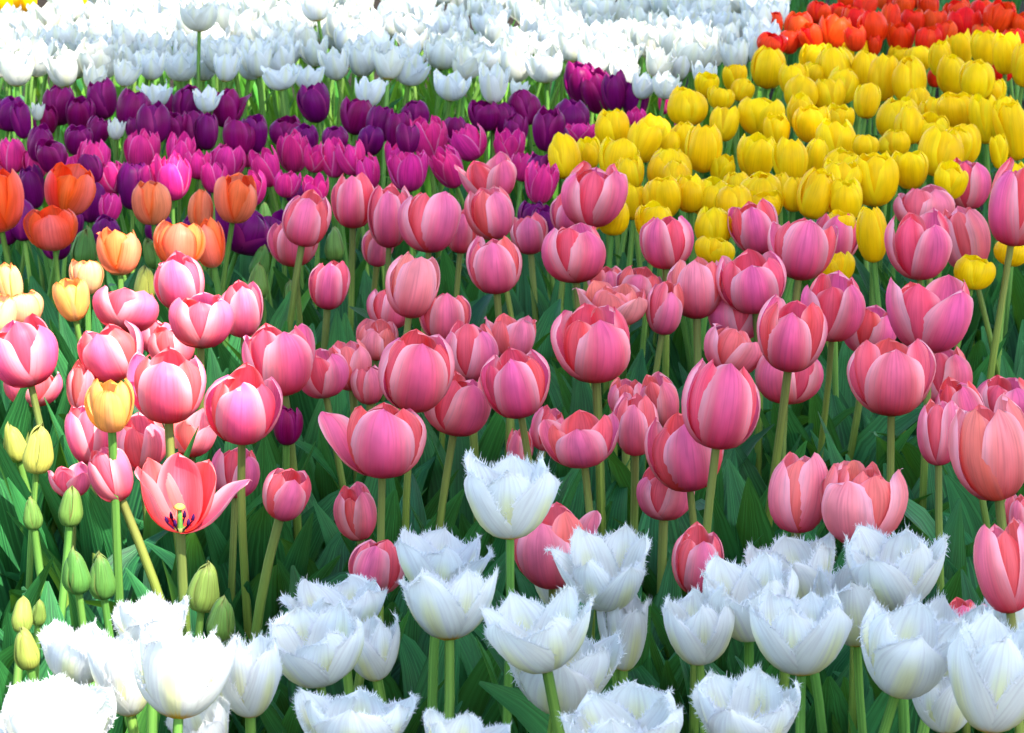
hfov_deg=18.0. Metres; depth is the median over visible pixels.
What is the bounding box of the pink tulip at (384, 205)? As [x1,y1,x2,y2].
[367,183,409,401]
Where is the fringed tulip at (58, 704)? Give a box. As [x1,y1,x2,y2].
[0,672,117,732]
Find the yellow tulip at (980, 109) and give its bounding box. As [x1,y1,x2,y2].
[968,93,995,247]
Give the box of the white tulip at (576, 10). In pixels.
[558,4,585,195]
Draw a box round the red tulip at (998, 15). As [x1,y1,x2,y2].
[972,0,1014,162]
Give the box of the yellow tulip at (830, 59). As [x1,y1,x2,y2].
[818,46,863,271]
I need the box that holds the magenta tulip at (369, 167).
[356,152,384,299]
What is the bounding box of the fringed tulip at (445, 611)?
[397,563,499,721]
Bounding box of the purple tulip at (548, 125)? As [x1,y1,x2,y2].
[532,105,564,155]
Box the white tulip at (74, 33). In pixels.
[60,27,111,155]
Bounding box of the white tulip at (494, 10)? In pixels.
[410,1,511,92]
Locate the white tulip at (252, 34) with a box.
[245,17,279,122]
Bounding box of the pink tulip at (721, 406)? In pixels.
[649,358,765,679]
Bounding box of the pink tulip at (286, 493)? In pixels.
[249,468,348,641]
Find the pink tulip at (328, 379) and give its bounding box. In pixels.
[302,347,421,488]
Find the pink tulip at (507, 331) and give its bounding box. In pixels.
[421,313,593,508]
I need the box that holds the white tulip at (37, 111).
[20,102,44,264]
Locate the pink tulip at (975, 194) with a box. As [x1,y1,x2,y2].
[883,157,1008,352]
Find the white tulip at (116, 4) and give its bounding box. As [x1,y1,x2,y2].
[105,0,132,87]
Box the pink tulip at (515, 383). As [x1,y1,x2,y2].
[480,347,644,616]
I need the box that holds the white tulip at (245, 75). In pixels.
[239,65,300,202]
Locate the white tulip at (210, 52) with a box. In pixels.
[201,39,241,152]
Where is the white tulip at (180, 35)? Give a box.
[173,27,206,182]
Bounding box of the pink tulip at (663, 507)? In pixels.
[636,467,694,603]
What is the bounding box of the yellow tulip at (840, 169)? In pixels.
[823,157,861,184]
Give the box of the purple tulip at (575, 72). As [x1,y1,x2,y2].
[564,60,626,240]
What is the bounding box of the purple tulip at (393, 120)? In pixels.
[378,108,411,284]
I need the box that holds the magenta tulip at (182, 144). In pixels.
[166,131,195,222]
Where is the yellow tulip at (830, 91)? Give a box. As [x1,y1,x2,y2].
[815,78,845,107]
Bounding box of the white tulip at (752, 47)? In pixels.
[723,29,787,172]
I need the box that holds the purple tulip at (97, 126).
[66,114,111,278]
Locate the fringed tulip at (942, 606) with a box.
[903,588,987,732]
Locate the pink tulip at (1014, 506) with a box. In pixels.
[1005,494,1023,525]
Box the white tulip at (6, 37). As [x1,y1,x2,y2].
[0,25,23,142]
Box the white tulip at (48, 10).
[0,0,68,97]
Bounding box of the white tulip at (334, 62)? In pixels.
[317,44,351,144]
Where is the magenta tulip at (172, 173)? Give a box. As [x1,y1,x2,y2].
[151,150,191,224]
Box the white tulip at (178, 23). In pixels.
[161,11,191,144]
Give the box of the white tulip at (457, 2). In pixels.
[448,0,477,107]
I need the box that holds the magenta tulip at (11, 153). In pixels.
[0,137,33,259]
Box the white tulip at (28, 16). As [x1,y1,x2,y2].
[5,7,84,101]
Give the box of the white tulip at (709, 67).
[677,60,727,215]
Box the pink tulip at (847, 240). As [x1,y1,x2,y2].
[816,213,857,347]
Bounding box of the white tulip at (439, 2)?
[436,0,455,114]
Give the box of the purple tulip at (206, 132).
[194,112,218,153]
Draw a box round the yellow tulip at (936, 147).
[918,125,963,184]
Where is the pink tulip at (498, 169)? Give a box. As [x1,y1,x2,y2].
[454,151,516,300]
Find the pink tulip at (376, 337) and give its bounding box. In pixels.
[356,318,424,421]
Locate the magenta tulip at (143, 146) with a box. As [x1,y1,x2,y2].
[123,128,160,238]
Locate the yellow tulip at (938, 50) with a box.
[928,40,950,97]
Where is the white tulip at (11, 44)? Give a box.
[0,39,21,249]
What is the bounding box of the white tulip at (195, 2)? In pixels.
[184,0,211,83]
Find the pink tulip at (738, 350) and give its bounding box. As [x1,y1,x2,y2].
[607,323,762,525]
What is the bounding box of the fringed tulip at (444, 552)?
[393,523,496,711]
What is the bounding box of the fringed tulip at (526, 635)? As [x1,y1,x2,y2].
[478,580,597,732]
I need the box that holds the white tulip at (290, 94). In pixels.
[277,0,319,111]
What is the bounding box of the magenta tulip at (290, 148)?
[273,128,308,309]
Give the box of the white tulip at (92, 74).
[59,63,108,156]
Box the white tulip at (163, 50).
[139,40,216,90]
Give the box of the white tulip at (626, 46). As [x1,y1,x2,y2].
[616,39,644,110]
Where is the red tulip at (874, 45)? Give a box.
[867,35,882,209]
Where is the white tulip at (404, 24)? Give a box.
[392,13,423,112]
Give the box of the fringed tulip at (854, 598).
[812,544,898,732]
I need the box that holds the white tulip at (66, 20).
[36,9,74,92]
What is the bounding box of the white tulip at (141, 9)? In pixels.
[77,3,155,96]
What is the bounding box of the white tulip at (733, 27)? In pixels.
[706,18,741,125]
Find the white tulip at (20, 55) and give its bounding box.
[0,46,45,180]
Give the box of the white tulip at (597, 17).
[585,10,615,110]
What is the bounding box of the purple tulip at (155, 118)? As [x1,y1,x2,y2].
[136,100,170,142]
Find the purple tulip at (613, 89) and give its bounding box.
[601,69,626,110]
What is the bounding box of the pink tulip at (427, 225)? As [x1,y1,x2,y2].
[378,191,460,438]
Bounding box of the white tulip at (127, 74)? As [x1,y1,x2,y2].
[114,58,143,233]
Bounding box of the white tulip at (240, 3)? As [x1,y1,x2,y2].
[222,0,245,96]
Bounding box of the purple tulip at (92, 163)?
[77,154,126,281]
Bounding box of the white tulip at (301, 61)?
[297,27,332,117]
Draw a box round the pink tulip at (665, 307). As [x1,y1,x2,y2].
[640,280,683,470]
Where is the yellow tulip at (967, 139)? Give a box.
[934,125,972,277]
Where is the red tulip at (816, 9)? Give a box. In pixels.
[805,0,831,146]
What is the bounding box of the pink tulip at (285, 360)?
[242,323,314,542]
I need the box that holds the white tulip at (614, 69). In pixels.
[609,61,640,82]
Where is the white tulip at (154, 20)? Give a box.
[108,11,173,158]
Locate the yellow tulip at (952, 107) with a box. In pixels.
[936,91,973,126]
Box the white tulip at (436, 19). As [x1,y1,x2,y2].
[421,8,455,37]
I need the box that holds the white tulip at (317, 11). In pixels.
[300,0,346,175]
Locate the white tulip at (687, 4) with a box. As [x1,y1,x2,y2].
[668,0,708,126]
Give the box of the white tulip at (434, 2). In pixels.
[426,0,437,99]
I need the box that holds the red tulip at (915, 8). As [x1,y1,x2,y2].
[911,0,916,47]
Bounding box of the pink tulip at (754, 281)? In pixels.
[715,249,790,477]
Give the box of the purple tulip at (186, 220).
[182,215,190,224]
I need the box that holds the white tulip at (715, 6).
[696,0,730,105]
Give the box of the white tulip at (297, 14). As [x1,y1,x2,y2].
[282,6,315,116]
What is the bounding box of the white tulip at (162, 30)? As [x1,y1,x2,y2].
[145,23,172,85]
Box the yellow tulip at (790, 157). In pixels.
[772,136,807,296]
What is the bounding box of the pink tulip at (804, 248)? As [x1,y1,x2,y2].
[767,217,862,427]
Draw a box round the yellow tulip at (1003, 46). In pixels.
[992,30,1020,96]
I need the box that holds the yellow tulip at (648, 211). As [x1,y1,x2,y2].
[635,200,671,356]
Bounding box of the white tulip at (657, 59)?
[598,45,676,167]
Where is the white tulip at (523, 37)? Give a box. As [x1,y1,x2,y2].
[450,30,562,201]
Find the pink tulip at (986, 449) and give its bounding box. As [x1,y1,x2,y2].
[948,393,1023,530]
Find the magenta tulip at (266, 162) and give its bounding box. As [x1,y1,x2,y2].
[249,145,286,275]
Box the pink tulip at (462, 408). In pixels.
[424,371,491,559]
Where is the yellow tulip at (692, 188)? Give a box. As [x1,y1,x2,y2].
[640,173,704,372]
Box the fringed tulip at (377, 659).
[350,610,399,702]
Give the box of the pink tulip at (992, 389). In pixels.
[977,375,1023,501]
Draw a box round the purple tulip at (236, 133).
[222,117,276,273]
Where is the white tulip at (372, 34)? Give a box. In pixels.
[357,30,440,191]
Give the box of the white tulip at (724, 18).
[697,10,731,113]
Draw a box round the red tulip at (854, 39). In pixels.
[843,25,865,130]
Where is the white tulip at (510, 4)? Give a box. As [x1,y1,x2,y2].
[506,0,538,154]
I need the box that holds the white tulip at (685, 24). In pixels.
[680,16,712,90]
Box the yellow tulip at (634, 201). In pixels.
[620,182,653,379]
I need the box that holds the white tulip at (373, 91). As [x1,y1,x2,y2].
[298,75,388,261]
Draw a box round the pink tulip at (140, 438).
[116,412,174,597]
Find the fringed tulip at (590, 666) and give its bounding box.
[506,629,627,732]
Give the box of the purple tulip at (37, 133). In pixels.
[19,122,53,286]
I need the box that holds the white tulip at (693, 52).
[643,37,715,216]
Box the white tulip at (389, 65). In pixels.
[328,47,415,188]
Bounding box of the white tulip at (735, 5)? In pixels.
[729,0,784,92]
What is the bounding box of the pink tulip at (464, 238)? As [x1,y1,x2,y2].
[349,209,523,381]
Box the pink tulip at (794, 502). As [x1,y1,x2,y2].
[768,452,827,732]
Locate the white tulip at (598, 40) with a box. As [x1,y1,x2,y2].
[560,29,617,183]
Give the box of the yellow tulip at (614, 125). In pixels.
[595,108,629,265]
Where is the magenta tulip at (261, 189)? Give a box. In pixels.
[229,169,272,306]
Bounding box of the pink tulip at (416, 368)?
[378,329,454,534]
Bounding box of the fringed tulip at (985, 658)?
[945,606,1023,732]
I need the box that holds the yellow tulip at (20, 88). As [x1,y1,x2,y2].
[10,0,21,94]
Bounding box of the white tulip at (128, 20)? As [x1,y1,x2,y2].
[111,7,138,147]
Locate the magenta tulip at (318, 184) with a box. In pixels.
[302,172,328,308]
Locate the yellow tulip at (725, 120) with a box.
[709,105,739,154]
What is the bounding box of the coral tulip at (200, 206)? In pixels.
[154,189,212,323]
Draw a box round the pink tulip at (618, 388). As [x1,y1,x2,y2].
[608,377,704,510]
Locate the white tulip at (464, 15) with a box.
[455,10,489,135]
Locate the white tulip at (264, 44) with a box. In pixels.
[240,34,303,254]
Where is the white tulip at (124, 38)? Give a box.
[108,30,165,157]
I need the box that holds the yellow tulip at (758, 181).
[739,171,781,193]
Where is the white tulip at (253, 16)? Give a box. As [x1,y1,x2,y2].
[232,5,256,103]
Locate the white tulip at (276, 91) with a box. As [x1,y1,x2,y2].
[271,0,292,111]
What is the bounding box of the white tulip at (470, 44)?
[434,37,506,186]
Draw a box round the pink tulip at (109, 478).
[87,447,166,601]
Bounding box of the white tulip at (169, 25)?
[156,21,203,152]
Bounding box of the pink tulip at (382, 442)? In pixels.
[318,402,426,691]
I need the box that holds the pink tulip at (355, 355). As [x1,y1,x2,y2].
[332,339,440,507]
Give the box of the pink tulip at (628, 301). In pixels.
[572,280,647,481]
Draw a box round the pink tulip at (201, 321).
[168,292,234,409]
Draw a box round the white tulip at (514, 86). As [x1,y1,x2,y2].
[407,78,529,198]
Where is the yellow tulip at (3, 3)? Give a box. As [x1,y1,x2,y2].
[0,0,10,9]
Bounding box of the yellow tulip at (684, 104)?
[667,85,707,270]
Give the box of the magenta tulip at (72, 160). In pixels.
[59,153,76,277]
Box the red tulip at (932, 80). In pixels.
[918,70,937,188]
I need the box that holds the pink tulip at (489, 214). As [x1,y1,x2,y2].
[464,185,571,429]
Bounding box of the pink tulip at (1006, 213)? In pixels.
[976,157,1023,388]
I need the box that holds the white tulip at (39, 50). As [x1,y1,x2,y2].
[17,37,57,207]
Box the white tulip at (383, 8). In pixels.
[370,0,404,72]
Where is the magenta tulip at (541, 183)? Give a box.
[525,160,558,203]
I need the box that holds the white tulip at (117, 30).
[111,18,150,91]
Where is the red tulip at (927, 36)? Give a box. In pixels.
[871,25,941,187]
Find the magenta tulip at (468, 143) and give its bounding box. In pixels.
[446,123,509,238]
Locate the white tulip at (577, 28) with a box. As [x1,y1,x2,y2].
[532,23,585,194]
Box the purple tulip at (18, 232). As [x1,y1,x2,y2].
[11,199,91,331]
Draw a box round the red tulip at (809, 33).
[798,22,821,45]
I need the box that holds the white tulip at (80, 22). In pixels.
[48,17,169,95]
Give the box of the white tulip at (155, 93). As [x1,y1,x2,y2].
[135,79,212,229]
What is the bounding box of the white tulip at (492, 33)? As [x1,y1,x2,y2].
[400,18,514,159]
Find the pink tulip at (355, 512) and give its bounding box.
[333,481,409,617]
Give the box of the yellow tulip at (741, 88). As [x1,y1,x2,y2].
[725,78,754,241]
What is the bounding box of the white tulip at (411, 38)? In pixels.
[387,27,428,174]
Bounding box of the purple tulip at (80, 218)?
[61,213,83,319]
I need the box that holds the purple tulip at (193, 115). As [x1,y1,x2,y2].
[182,110,258,271]
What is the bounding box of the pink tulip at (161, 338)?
[147,326,194,360]
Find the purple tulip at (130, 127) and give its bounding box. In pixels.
[125,115,137,135]
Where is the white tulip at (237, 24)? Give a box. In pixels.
[203,10,272,153]
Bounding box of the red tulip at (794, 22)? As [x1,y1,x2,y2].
[784,11,812,63]
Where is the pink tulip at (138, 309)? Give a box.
[92,285,158,332]
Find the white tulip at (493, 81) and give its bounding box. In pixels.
[463,61,531,242]
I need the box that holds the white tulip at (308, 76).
[292,63,325,175]
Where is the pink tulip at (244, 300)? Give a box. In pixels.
[221,280,262,364]
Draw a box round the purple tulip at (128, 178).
[117,161,144,273]
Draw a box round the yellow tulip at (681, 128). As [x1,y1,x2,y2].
[670,121,692,220]
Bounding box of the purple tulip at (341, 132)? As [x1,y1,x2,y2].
[311,125,347,313]
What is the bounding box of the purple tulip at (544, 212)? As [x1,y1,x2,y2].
[531,204,554,291]
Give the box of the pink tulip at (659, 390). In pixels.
[640,371,726,534]
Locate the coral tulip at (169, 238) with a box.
[153,220,218,358]
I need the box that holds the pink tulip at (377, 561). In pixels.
[288,539,462,732]
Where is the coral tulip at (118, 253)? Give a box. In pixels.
[96,227,140,288]
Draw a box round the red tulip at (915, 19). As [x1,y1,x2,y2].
[901,8,924,46]
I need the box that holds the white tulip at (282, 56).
[265,44,341,206]
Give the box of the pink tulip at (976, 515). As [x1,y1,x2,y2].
[904,376,996,545]
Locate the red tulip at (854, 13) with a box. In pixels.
[841,5,866,107]
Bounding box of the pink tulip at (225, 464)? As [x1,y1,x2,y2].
[212,447,278,635]
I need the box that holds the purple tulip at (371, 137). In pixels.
[313,125,383,261]
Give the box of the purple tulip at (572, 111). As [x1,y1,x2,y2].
[555,98,589,125]
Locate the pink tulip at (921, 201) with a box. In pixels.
[893,184,975,354]
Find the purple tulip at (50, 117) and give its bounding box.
[15,104,57,267]
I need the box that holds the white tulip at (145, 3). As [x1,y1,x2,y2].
[115,0,170,144]
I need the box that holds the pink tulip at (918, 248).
[884,207,951,433]
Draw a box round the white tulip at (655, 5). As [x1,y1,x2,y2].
[648,0,679,113]
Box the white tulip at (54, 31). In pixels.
[36,21,78,134]
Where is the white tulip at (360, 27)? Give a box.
[345,21,382,81]
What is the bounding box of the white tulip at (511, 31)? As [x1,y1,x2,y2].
[419,24,532,185]
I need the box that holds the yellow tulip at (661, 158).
[639,147,691,346]
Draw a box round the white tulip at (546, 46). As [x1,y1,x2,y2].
[529,38,559,154]
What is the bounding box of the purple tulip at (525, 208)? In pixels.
[517,200,543,218]
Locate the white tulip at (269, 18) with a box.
[247,6,324,116]
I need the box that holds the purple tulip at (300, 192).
[286,185,303,289]
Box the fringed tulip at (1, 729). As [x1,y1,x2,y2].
[0,715,7,732]
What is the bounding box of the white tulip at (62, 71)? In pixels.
[42,53,104,119]
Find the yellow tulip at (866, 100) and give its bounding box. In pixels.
[853,82,880,273]
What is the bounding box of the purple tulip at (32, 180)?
[19,163,50,284]
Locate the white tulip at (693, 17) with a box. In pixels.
[651,7,711,115]
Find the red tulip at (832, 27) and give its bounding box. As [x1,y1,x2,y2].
[818,14,851,47]
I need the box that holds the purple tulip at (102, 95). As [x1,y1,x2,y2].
[86,77,130,216]
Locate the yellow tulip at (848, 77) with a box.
[828,65,858,103]
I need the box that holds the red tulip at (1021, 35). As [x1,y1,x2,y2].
[1002,28,1023,101]
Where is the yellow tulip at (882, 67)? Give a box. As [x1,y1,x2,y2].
[868,53,898,154]
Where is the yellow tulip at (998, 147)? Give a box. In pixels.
[989,133,1007,258]
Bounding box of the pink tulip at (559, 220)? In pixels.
[548,193,574,312]
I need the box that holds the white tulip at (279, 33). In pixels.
[257,25,336,125]
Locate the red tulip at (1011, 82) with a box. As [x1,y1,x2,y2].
[1003,1,1016,99]
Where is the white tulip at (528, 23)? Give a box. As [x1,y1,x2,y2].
[452,10,538,97]
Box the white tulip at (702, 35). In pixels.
[683,24,778,148]
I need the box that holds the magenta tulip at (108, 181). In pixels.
[98,160,135,269]
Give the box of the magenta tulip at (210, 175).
[200,162,227,281]
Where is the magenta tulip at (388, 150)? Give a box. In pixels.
[347,141,400,288]
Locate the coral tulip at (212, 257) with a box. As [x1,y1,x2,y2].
[195,217,228,346]
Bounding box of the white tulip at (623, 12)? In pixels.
[612,0,648,114]
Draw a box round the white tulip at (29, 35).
[12,28,64,133]
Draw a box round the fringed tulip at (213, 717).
[165,695,231,732]
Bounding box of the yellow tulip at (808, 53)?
[782,43,824,207]
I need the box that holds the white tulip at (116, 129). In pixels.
[108,117,165,277]
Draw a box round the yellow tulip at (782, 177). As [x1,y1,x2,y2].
[775,172,788,296]
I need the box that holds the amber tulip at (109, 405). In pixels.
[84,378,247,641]
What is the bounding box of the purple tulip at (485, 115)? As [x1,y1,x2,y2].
[467,99,499,241]
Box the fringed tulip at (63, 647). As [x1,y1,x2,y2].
[35,617,127,685]
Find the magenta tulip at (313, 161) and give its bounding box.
[303,143,325,178]
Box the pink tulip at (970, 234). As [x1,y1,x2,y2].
[943,206,999,374]
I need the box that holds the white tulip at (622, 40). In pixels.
[611,28,626,46]
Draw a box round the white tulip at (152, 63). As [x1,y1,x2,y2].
[135,48,167,159]
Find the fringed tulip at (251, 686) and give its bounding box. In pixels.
[220,632,282,732]
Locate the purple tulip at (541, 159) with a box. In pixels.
[527,152,550,299]
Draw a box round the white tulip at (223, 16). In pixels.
[215,3,242,91]
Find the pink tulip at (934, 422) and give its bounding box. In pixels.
[917,398,967,604]
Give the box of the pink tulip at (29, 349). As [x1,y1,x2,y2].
[0,313,58,534]
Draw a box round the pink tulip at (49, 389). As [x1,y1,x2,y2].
[3,371,62,442]
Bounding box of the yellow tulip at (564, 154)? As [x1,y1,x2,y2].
[548,132,580,308]
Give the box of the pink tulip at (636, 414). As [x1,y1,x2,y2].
[613,392,658,534]
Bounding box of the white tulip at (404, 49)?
[343,40,444,196]
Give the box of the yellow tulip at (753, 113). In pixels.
[738,97,785,134]
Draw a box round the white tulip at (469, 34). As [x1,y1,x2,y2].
[429,27,481,117]
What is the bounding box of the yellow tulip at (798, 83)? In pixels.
[784,74,817,145]
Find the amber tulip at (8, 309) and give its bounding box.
[0,294,16,330]
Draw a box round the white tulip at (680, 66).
[669,53,689,81]
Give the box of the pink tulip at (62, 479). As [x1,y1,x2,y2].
[48,461,168,607]
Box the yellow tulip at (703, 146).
[673,123,722,368]
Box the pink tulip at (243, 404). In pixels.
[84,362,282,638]
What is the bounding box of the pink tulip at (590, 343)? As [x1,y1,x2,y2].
[550,302,630,538]
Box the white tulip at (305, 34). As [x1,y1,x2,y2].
[278,25,342,126]
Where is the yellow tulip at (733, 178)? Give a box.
[722,171,748,252]
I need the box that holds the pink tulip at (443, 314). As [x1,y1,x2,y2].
[397,293,505,481]
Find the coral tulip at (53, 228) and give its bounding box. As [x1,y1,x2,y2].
[23,205,77,331]
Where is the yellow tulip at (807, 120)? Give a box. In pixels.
[792,104,830,281]
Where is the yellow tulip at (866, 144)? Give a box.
[851,134,879,272]
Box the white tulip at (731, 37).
[702,31,749,177]
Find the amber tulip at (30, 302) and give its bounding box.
[0,289,43,322]
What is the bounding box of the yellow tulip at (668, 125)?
[657,116,670,131]
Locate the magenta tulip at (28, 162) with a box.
[22,150,105,294]
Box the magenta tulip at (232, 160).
[207,143,245,277]
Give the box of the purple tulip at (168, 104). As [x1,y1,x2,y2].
[165,93,172,111]
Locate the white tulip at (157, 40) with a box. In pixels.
[134,28,173,85]
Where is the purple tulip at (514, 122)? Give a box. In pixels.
[503,112,528,202]
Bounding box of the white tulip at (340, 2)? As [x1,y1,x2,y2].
[333,0,355,116]
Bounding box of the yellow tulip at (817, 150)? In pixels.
[800,137,828,296]
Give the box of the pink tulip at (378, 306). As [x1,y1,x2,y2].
[366,289,446,451]
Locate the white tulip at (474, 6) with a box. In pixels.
[451,0,514,117]
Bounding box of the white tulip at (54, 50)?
[0,38,64,139]
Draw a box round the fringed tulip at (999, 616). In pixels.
[983,598,1023,630]
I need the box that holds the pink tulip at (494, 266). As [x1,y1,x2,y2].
[466,236,560,462]
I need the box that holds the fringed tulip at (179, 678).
[129,617,242,732]
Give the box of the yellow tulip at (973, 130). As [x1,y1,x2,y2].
[955,123,980,162]
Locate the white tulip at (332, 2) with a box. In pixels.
[265,0,349,102]
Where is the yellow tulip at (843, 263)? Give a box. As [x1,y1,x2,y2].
[822,251,854,397]
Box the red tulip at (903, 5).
[892,0,914,13]
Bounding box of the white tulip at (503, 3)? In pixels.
[474,0,505,101]
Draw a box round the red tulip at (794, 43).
[776,30,800,97]
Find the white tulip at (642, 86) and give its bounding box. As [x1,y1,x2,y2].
[576,72,655,252]
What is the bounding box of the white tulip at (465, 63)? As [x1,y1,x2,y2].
[412,44,487,195]
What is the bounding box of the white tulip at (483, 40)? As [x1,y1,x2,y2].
[478,35,511,144]
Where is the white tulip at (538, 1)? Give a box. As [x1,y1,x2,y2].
[536,0,564,96]
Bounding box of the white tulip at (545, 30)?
[466,16,574,203]
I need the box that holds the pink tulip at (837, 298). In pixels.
[766,270,922,477]
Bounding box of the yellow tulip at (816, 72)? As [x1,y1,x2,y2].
[805,61,823,219]
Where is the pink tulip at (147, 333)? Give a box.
[141,320,170,352]
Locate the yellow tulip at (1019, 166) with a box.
[1002,161,1023,350]
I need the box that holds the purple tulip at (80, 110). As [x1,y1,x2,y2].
[65,95,95,227]
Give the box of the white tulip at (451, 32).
[428,27,465,118]
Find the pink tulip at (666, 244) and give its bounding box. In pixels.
[602,215,693,401]
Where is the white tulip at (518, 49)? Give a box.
[441,37,530,119]
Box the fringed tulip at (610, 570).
[544,522,652,689]
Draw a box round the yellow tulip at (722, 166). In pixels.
[710,154,735,179]
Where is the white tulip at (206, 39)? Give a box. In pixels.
[193,33,273,103]
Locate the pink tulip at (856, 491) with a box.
[819,460,907,732]
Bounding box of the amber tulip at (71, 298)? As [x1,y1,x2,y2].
[52,277,89,341]
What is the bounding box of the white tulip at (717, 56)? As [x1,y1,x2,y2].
[695,37,725,109]
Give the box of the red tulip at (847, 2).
[837,0,855,130]
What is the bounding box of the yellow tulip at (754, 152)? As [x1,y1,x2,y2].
[737,131,775,176]
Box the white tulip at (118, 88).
[92,0,120,96]
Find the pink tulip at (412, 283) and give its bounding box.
[313,251,439,465]
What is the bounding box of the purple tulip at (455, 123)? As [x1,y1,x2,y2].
[444,116,466,269]
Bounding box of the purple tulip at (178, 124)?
[136,111,186,267]
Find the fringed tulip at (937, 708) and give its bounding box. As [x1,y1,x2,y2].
[912,674,967,732]
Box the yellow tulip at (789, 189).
[782,176,801,302]
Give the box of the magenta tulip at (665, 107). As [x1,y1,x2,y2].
[658,97,668,118]
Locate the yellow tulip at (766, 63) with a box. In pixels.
[751,45,785,97]
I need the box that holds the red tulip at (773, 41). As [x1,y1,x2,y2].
[757,31,787,96]
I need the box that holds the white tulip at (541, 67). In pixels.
[522,49,587,109]
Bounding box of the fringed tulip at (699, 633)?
[479,583,735,732]
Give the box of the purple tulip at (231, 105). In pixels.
[209,88,250,126]
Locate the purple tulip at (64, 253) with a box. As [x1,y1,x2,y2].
[42,244,70,307]
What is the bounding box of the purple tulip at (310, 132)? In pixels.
[290,122,330,285]
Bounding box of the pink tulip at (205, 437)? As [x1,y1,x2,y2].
[174,408,216,462]
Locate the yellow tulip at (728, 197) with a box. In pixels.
[714,184,751,260]
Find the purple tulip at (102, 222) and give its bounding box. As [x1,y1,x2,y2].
[91,214,120,328]
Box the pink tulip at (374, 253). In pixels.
[361,230,393,291]
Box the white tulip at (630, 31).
[625,18,660,105]
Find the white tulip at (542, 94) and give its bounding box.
[532,0,572,108]
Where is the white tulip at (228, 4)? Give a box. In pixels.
[200,0,235,87]
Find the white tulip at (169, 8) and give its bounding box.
[148,0,234,86]
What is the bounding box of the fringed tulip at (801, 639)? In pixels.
[745,584,856,732]
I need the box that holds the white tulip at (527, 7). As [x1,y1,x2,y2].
[505,0,543,152]
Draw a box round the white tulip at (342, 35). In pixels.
[293,22,367,126]
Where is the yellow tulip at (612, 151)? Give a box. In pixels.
[599,136,647,266]
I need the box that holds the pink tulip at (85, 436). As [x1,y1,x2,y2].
[63,405,107,561]
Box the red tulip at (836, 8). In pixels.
[830,2,850,17]
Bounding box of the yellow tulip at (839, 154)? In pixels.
[822,146,858,167]
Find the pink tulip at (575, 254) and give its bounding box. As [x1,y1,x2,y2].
[489,222,621,463]
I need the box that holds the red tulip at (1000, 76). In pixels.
[992,64,1011,96]
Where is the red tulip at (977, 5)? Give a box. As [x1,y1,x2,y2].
[970,0,990,162]
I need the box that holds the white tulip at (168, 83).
[153,4,169,88]
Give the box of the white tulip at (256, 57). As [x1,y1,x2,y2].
[220,38,273,271]
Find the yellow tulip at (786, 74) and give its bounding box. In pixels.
[778,61,808,140]
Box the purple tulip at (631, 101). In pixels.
[623,82,649,256]
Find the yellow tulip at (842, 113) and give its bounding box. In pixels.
[828,102,888,287]
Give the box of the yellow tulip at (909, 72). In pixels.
[891,54,926,149]
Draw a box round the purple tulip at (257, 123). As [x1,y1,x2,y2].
[241,113,304,305]
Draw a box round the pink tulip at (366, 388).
[295,365,435,492]
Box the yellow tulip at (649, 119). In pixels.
[636,113,666,262]
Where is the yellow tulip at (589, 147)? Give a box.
[577,136,600,167]
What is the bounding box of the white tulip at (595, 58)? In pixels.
[539,45,610,205]
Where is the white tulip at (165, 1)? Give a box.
[153,0,185,92]
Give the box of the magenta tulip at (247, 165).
[245,153,258,174]
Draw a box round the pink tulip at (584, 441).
[514,410,618,643]
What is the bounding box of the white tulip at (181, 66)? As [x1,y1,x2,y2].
[123,47,202,135]
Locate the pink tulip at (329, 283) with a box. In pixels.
[308,260,378,365]
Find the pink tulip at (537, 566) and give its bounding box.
[443,502,601,732]
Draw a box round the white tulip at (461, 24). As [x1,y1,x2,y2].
[429,15,529,112]
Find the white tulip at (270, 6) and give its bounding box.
[242,0,297,109]
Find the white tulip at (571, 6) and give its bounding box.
[526,0,583,191]
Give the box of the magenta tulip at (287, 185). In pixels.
[269,170,301,289]
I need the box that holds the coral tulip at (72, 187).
[44,162,95,332]
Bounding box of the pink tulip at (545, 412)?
[410,405,581,596]
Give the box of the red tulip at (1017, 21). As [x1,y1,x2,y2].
[1011,11,1023,88]
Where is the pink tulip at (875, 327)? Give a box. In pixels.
[769,304,912,469]
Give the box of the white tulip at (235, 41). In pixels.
[208,32,260,209]
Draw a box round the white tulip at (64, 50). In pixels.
[55,41,95,124]
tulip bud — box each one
[3,422,30,492]
[11,595,32,684]
[14,626,39,682]
[22,423,53,589]
[23,496,160,604]
[32,599,45,682]
[58,485,82,618]
[62,546,159,732]
[70,225,96,338]
[89,551,127,729]
[134,265,154,295]
[143,238,168,312]
[186,560,219,638]
[206,595,234,643]
[247,261,268,328]
[249,244,309,312]
[259,202,271,277]
[283,279,297,325]
[324,226,343,260]
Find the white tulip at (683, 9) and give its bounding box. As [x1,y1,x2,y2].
[667,3,703,16]
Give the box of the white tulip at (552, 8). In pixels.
[533,0,569,98]
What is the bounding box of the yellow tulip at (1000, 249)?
[994,241,1023,364]
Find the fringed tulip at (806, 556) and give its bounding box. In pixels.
[742,532,911,732]
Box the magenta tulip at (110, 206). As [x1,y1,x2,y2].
[98,192,121,264]
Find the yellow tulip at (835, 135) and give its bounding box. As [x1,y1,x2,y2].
[815,118,855,151]
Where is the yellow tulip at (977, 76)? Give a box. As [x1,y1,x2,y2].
[959,58,994,97]
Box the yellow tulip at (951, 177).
[934,160,968,278]
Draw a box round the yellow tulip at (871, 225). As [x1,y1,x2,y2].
[856,206,922,401]
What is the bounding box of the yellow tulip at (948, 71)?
[936,53,995,172]
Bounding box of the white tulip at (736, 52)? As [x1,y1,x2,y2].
[665,37,790,172]
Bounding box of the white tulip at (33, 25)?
[10,17,54,141]
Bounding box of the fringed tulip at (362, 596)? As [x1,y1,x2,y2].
[276,573,387,695]

